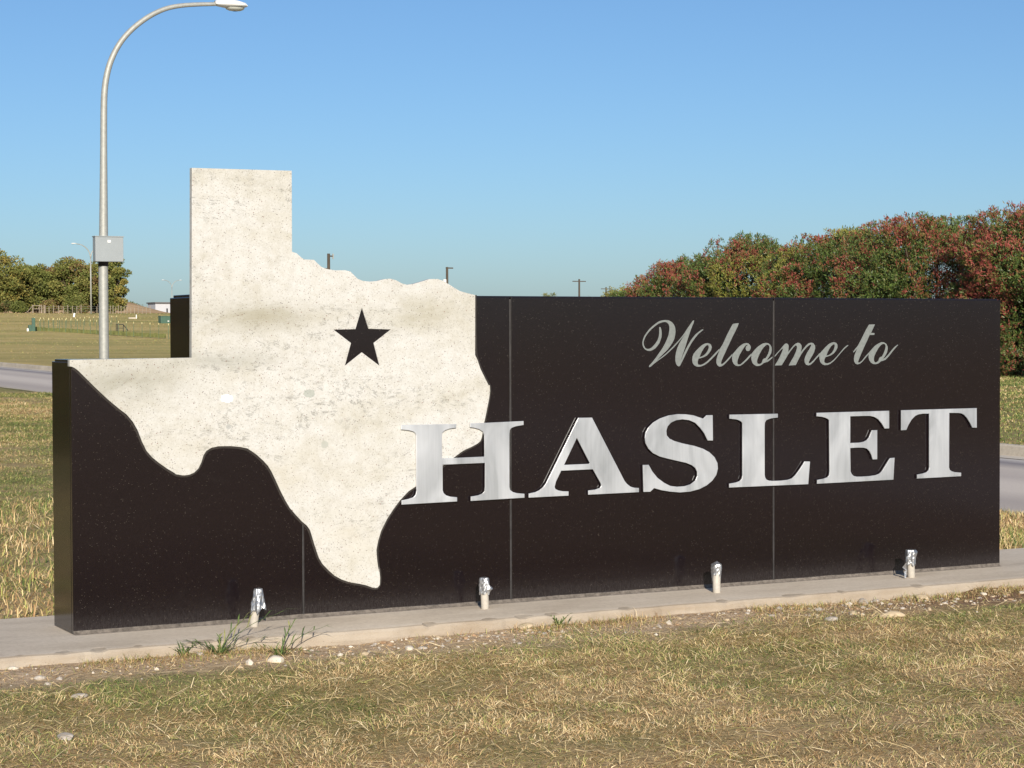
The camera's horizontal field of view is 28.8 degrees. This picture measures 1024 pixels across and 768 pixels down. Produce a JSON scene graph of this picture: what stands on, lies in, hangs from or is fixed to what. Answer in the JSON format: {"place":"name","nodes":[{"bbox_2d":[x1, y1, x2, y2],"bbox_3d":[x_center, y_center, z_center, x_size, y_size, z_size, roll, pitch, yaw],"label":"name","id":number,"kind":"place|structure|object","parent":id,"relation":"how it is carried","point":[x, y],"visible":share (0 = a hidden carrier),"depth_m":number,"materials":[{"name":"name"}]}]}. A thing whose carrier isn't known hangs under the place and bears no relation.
{"place":"outdoors","nodes":[
{"label":"outdoors","id":0,"kind":"place"},
{"bbox_2d":[2,302,167,312],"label":"dirt bank","id":1,"kind":"structure","parent":0,"point":[129,304],"depth_m":284.81,"materials":[{"name":"brown soil"}]},
{"bbox_2d":[0,313,1023,767],"bbox_3d":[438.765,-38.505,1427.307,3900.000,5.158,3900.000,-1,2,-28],"label":"ground","id":2,"kind":"structure","parent":0,"point":[66,343],"depth_m":8.84,"materials":[{"name":"brown plant"}]},
{"bbox_2d":[0,300,12,312],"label":"bush","id":3,"kind":"object","parent":2,"relation":"on","point":[4,305],"visible":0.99,"depth_m":246.47,"materials":[{"name":"green plant"}]},
{"bbox_2d":[7,666,18,669],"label":"rock","id":4,"kind":"object","parent":2,"relation":"on","point":[10,667],"visible":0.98,"depth_m":9.22,"materials":[{"name":"stone"}]},
{"bbox_2d":[0,248,32,302],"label":"tree","id":5,"kind":"object","parent":2,"relation":"on","point":[11,286],"visible":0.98,"depth_m":248.86,"materials":[{"name":"green plant"}]},
{"bbox_2d":[10,301,27,312],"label":"bush","id":6,"kind":"object","parent":2,"relation":"on","point":[19,306],"visible":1,"depth_m":245.44,"materials":[{"name":"green plant"}]},
{"bbox_2d":[7,263,32,312],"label":"tree","id":7,"kind":"object","parent":2,"relation":"on","point":[25,264],"visible":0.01,"depth_m":261.79,"materials":[{"name":"green plant"}]},
{"bbox_2d":[27,318,34,330],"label":"utility pedestal","id":8,"kind":"object","parent":2,"relation":"on","point":[31,327],"visible":0.74,"depth_m":169.90,"materials":[{"name":"green plastic"}]},
{"bbox_2d":[26,305,45,312],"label":"corner brace","id":9,"kind":"object","parent":2,"relation":"on","point":[37,305],"visible":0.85,"depth_m":242.88,"materials":[{"name":"wood"}]},
{"bbox_2d":[34,675,42,679],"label":"rock","id":10,"kind":"object","parent":2,"relation":"on","point":[39,677],"visible":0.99,"depth_m":9.07,"materials":[{"name":"stone"}]},
{"bbox_2d":[16,263,61,312],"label":"tree","id":11,"kind":"object","parent":2,"relation":"on","point":[41,291],"visible":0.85,"depth_m":253.43,"materials":[{"name":"green plant"}]},
{"bbox_2d":[40,299,56,312],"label":"bush","id":12,"kind":"object","parent":2,"relation":"on","point":[47,302],"visible":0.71,"depth_m":245.59,"materials":[{"name":"green plant"}]},
{"bbox_2d":[45,265,61,311],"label":"tree","id":13,"kind":"object","parent":2,"relation":"on","point":[48,268],"visible":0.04,"depth_m":261.51,"materials":[{"name":"green plant"}]},
{"bbox_2d":[57,732,73,739],"bbox_3d":[-1.742,1.380,7.774,0.062,0.033,0.087,-1,2,-28],"label":"rock","id":14,"kind":"object","parent":2,"relation":"on","point":[65,737],"visible":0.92,"depth_m":7.76,"materials":[{"name":"grey stone"}]},
{"bbox_2d":[43,256,98,312],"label":"tree","id":15,"kind":"object","parent":2,"relation":"on","point":[69,272],"visible":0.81,"depth_m":254.32,"materials":[{"name":"green plant"}]},
{"bbox_2d":[62,294,87,312],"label":"bush","id":16,"kind":"object","parent":2,"relation":"on","point":[77,300],"visible":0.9,"depth_m":245.38,"materials":[{"name":"green plant"}]},
{"bbox_2d":[71,693,87,698],"bbox_3d":[-1.886,1.363,8.682,0.070,0.030,0.043,0,1,0],"label":"rock","id":17,"kind":"object","parent":2,"relation":"on","point":[80,694],"visible":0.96,"depth_m":8.67,"materials":[{"name":"grey stone"}]},
{"bbox_2d":[71,243,92,313],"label":"street lamp","id":18,"kind":"object","parent":2,"relation":"on","point":[90,279],"visible":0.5,"depth_m":237.79,"materials":[{"name":"metal"}]},
{"bbox_2d":[77,303,89,312],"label":"bush","id":19,"kind":"object","parent":2,"relation":"on","point":[86,309],"visible":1,"depth_m":243.62,"materials":[{"name":"green plant"}]},
{"bbox_2d":[0,312,169,359],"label":"field grass","id":20,"kind":"structure","parent":2,"relation":"on","point":[82,334],"depth_m":165.12,"materials":[{"name":"plant"}]},
{"bbox_2d":[39,305,150,313],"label":"wire fence","id":21,"kind":"object","parent":2,"relation":"on","point":[63,308],"visible":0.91,"depth_m":242.97,"materials":[{"name":"wood"}]},
{"bbox_2d":[34,316,168,338],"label":"silt fence","id":22,"kind":"object","parent":2,"relation":"on","point":[90,331],"visible":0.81,"depth_m":164.33,"materials":[{"name":"fabric"}]},
{"bbox_2d":[79,261,124,312],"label":"tree","id":23,"kind":"object","parent":2,"relation":"on","point":[95,308],"visible":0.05,"depth_m":260.57,"materials":[{"name":"green plant"}]},
{"bbox_2d":[97,259,131,312],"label":"tree","id":24,"kind":"object","parent":2,"relation":"on","point":[117,289],"visible":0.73,"depth_m":254.88,"materials":[{"name":"green plant"}]},
{"bbox_2d":[116,324,127,331],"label":"pipe railing","id":25,"kind":"object","parent":2,"relation":"on","point":[120,324],"visible":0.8,"depth_m":171.96,"materials":[{"name":"black metal"}]},
{"bbox_2d":[146,302,169,312],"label":"white shed","id":26,"kind":"structure","parent":2,"relation":"on","point":[163,306],"depth_m":397.62,"materials":[{"name":"white metal"}]},
{"bbox_2d":[158,316,169,322],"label":"transformer box","id":27,"kind":"object","parent":2,"relation":"on","point":[163,319],"visible":0.5,"depth_m":204.51,"materials":[{"name":"green metal"}]},
{"bbox_2d":[92,0,247,358],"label":"street lamp","id":28,"kind":"object","parent":2,"relation":"on","point":[106,248],"visible":0.98,"depth_m":39.82,"materials":[{"name":"metal"}]},
{"bbox_2d":[173,641,202,655],"bbox_3d":[-1.569,1.276,9.607,0.247,0.084,0.197,-1,2,-28],"label":"weed","id":29,"kind":"object","parent":2,"relation":"on","point":[183,649],"visible":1,"depth_m":9.61,"materials":[{"name":"green plant"}]},
{"bbox_2d":[180,609,293,654],"bbox_3d":[-1.335,1.215,9.713,0.646,0.200,0.271,-1,2,-28],"label":"weed","id":30,"kind":"object","parent":2,"relation":"on","point":[219,645],"visible":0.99,"depth_m":9.70,"materials":[{"name":"green plant"}]},
{"bbox_2d":[267,655,283,662],"bbox_3d":[-1.137,1.327,9.578,0.084,0.042,0.066,0,2,21],"label":"rock","id":31,"kind":"object","parent":2,"relation":"on","point":[273,658],"visible":0.92,"depth_m":9.55,"materials":[{"name":"stone"}]},
{"bbox_2d":[253,618,328,655],"bbox_3d":[-1.046,1.240,9.744,0.464,0.173,0.187,-1,2,-28],"label":"weed","id":32,"kind":"object","parent":2,"relation":"on","point":[282,646],"visible":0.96,"depth_m":9.73,"materials":[{"name":"green plant"}]},
{"bbox_2d":[325,254,333,268],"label":"utility pole","id":33,"kind":"object","parent":2,"relation":"on","point":[328,260],"visible":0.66,"depth_m":189.72,"materials":[{"name":"metal"}]},
{"bbox_2d":[405,645,413,650],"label":"rock","id":34,"kind":"object","parent":2,"relation":"on","point":[408,648],"visible":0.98,"depth_m":9.89,"materials":[{"name":"stone"}]},
{"bbox_2d":[443,267,452,282],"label":"utility pole","id":35,"kind":"object","parent":2,"relation":"on","point":[446,279],"visible":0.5,"depth_m":239.69,"materials":[{"name":"white paint"}]},
{"bbox_2d":[0,386,1022,513],"bbox_3d":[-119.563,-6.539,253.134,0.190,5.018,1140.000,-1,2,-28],"label":"kerb","id":36,"kind":"structure","parent":2,"relation":"on","point":[1002,509],"depth_m":46.80,"materials":[{"name":"concrete"}]},
{"bbox_2d":[0,548,1023,669],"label":"concrete footing","id":37,"kind":"object","parent":2,"relation":"on","point":[34,641],"visible":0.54,"depth_m":10.50,"materials":[{"name":"grey concrete"}]},
{"bbox_2d":[250,588,265,626],"bbox_3d":[-1.299,1.166,10.175,0.080,0.250,0.084,-1,2,-28],"label":"conduit stub","id":38,"kind":"object","parent":37,"relation":"on","point":[258,604],"visible":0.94,"depth_m":10.16,"materials":[{"name":"plastic"}]},
{"bbox_2d":[479,577,492,608],"bbox_3d":[-0.143,1.159,10.814,0.078,0.224,0.062,-1,2,-28],"label":"spotlight","id":39,"kind":"object","parent":37,"relation":"on","point":[485,588],"visible":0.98,"depth_m":10.79,"materials":[{"name":"plastic"}]},
{"bbox_2d":[52,168,999,635],"bbox_3d":[0.378,0.029,11.430,5.994,2.350,0.395,-1,2,-28],"label":"monument sign","id":40,"kind":"object","parent":37,"relation":"on","point":[288,430],"visible":1,"depth_m":10.96,"materials":[{"name":"black stone"}]},
{"bbox_2d":[711,561,721,592],"bbox_3d":[1.180,1.135,11.466,0.065,0.230,0.070,-1,2,-28],"label":"conduit stub","id":41,"kind":"object","parent":37,"relation":"on","point":[716,568],"visible":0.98,"depth_m":11.44,"materials":[{"name":"plastic"}]},
{"bbox_2d":[903,549,916,577],"bbox_3d":[2.417,1.117,12.099,0.107,0.224,0.067,-2,3,-55],"label":"conduit stub","id":42,"kind":"object","parent":37,"relation":"on","point":[910,562],"visible":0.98,"depth_m":12.09,"materials":[{"name":"plastic"}]},
{"bbox_2d":[0,362,1023,456],"bbox_3d":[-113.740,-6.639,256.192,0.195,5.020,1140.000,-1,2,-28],"label":"kerb","id":43,"kind":"structure","parent":2,"relation":"on","point":[1012,449],"depth_m":27.07,"materials":[{"name":"concrete"}]},
{"bbox_2d":[0,587,1023,686],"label":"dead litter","id":44,"kind":"object","parent":2,"relation":"on","point":[673,617],"visible":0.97,"depth_m":10.21,"materials":[{"name":"plant"}]},
{"bbox_2d":[518,623,532,629],"bbox_3d":[0.071,1.279,10.480,0.105,0.044,0.073,-1,2,-28],"label":"rock","id":45,"kind":"object","parent":2,"relation":"on","point":[528,625],"visible":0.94,"depth_m":10.46,"materials":[{"name":"stone"}]},
{"bbox_2d":[548,613,570,625],"bbox_3d":[0.267,1.257,10.589,0.233,0.065,0.142,-1,2,-28],"label":"weed","id":46,"kind":"object","parent":2,"relation":"on","point":[559,622],"visible":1,"depth_m":10.59,"materials":[{"name":"green plant"}]},
{"bbox_2d":[572,279,585,295],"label":"utility pole","id":47,"kind":"object","parent":2,"relation":"on","point":[578,281],"visible":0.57,"depth_m":329.69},
{"bbox_2d":[601,285,630,296],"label":"tree","id":48,"kind":"object","parent":2,"relation":"on","point":[607,292],"visible":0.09,"depth_m":259.50,"materials":[{"name":"green plant"}]},
{"bbox_2d":[608,287,646,296],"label":"red tip shrub","id":49,"kind":"object","parent":2,"relation":"on","point":[619,294],"visible":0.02,"depth_m":81.52,"materials":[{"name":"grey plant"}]},
{"bbox_2d":[623,253,749,296],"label":"red tip shrub","id":50,"kind":"object","parent":2,"relation":"on","point":[660,279],"visible":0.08,"depth_m":78.65,"materials":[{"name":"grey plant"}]},
{"bbox_2d":[664,230,824,297],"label":"red tip shrub","id":51,"kind":"object","parent":2,"relation":"on","point":[739,255],"visible":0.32,"depth_m":74.02,"materials":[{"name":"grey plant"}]},
{"bbox_2d":[824,616,837,620],"bbox_3d":[1.750,1.290,10.902,0.068,0.033,0.061,-1,2,-28],"label":"rock","id":52,"kind":"object","parent":2,"relation":"on","point":[830,618],"visible":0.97,"depth_m":10.88,"materials":[{"name":"grey stone"}]},
{"bbox_2d":[749,224,927,298],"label":"red tip shrub","id":53,"kind":"object","parent":2,"relation":"on","point":[821,250],"visible":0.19,"depth_m":69.87,"materials":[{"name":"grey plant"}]},
{"bbox_2d":[858,598,868,603],"bbox_3d":[2.024,1.259,11.511,0.071,0.044,0.087,-1,2,-28],"label":"rock","id":54,"kind":"object","parent":2,"relation":"on","point":[862,600],"visible":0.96,"depth_m":11.48,"materials":[{"name":"grey stone"}]},
{"bbox_2d":[879,611,904,617],"bbox_3d":[2.099,1.278,10.991,0.147,0.053,0.080,0,1,4],"label":"rock","id":55,"kind":"object","parent":2,"relation":"on","point":[896,613],"visible":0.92,"depth_m":10.96,"materials":[{"name":"stone"}]},
{"bbox_2d":[915,594,928,599],"bbox_3d":[2.392,1.247,11.633,0.065,0.037,0.100,-1,2,-28],"label":"rock","id":56,"kind":"object","parent":2,"relation":"on","point":[922,596],"visible":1,"depth_m":11.61,"materials":[{"name":"stone"}]},
{"bbox_2d":[825,211,1023,372],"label":"red tip shrub","id":57,"kind":"object","parent":2,"relation":"on","point":[925,241],"visible":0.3,"depth_m":64.57,"materials":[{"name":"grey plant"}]},
{"bbox_2d":[940,200,1023,376],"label":"red tip shrub","id":58,"kind":"object","parent":2,"relation":"on","point":[991,274],"visible":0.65,"depth_m":59.61,"materials":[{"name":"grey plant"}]},
{"bbox_2d":[1001,294,1023,373],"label":"red tip shrub","id":59,"kind":"object","parent":2,"relation":"on","point":[1016,349],"visible":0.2,"depth_m":61.06,"materials":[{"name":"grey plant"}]},
{"bbox_2d":[1019,343,1023,375],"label":"red tip shrub","id":60,"kind":"object","parent":2,"relation":"on","point":[1021,363],"visible":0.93,"depth_m":57.44,"materials":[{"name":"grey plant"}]},
{"bbox_2d":[0,367,1023,510],"bbox_3d":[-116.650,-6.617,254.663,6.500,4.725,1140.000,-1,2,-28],"label":"road","id":61,"kind":"structure","parent":0,"point":[1012,484],"depth_m":25.47,"materials":[{"name":"grey asphalt"}]},
{"bbox_2d":[0,366,1023,459],"bbox_3d":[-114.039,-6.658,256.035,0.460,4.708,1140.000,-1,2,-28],"label":"edge gutter","id":62,"kind":"object","parent":61,"relation":"on","point":[1011,457],"visible":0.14,"depth_m":26.86,"materials":[{"name":"concrete"}]},
{"bbox_2d":[0,0,1023,307],"label":"sky","id":63,"kind":"structure","parent":0,"point":[517,147],"materials":[{"name":"blue"}]},
{"bbox_2d":[10,587,1023,685],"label":"gravel","id":64,"kind":"structure","parent":0,"point":[250,661],"depth_m":10.35,"materials":[{"name":"beige gravel"}]}
]}

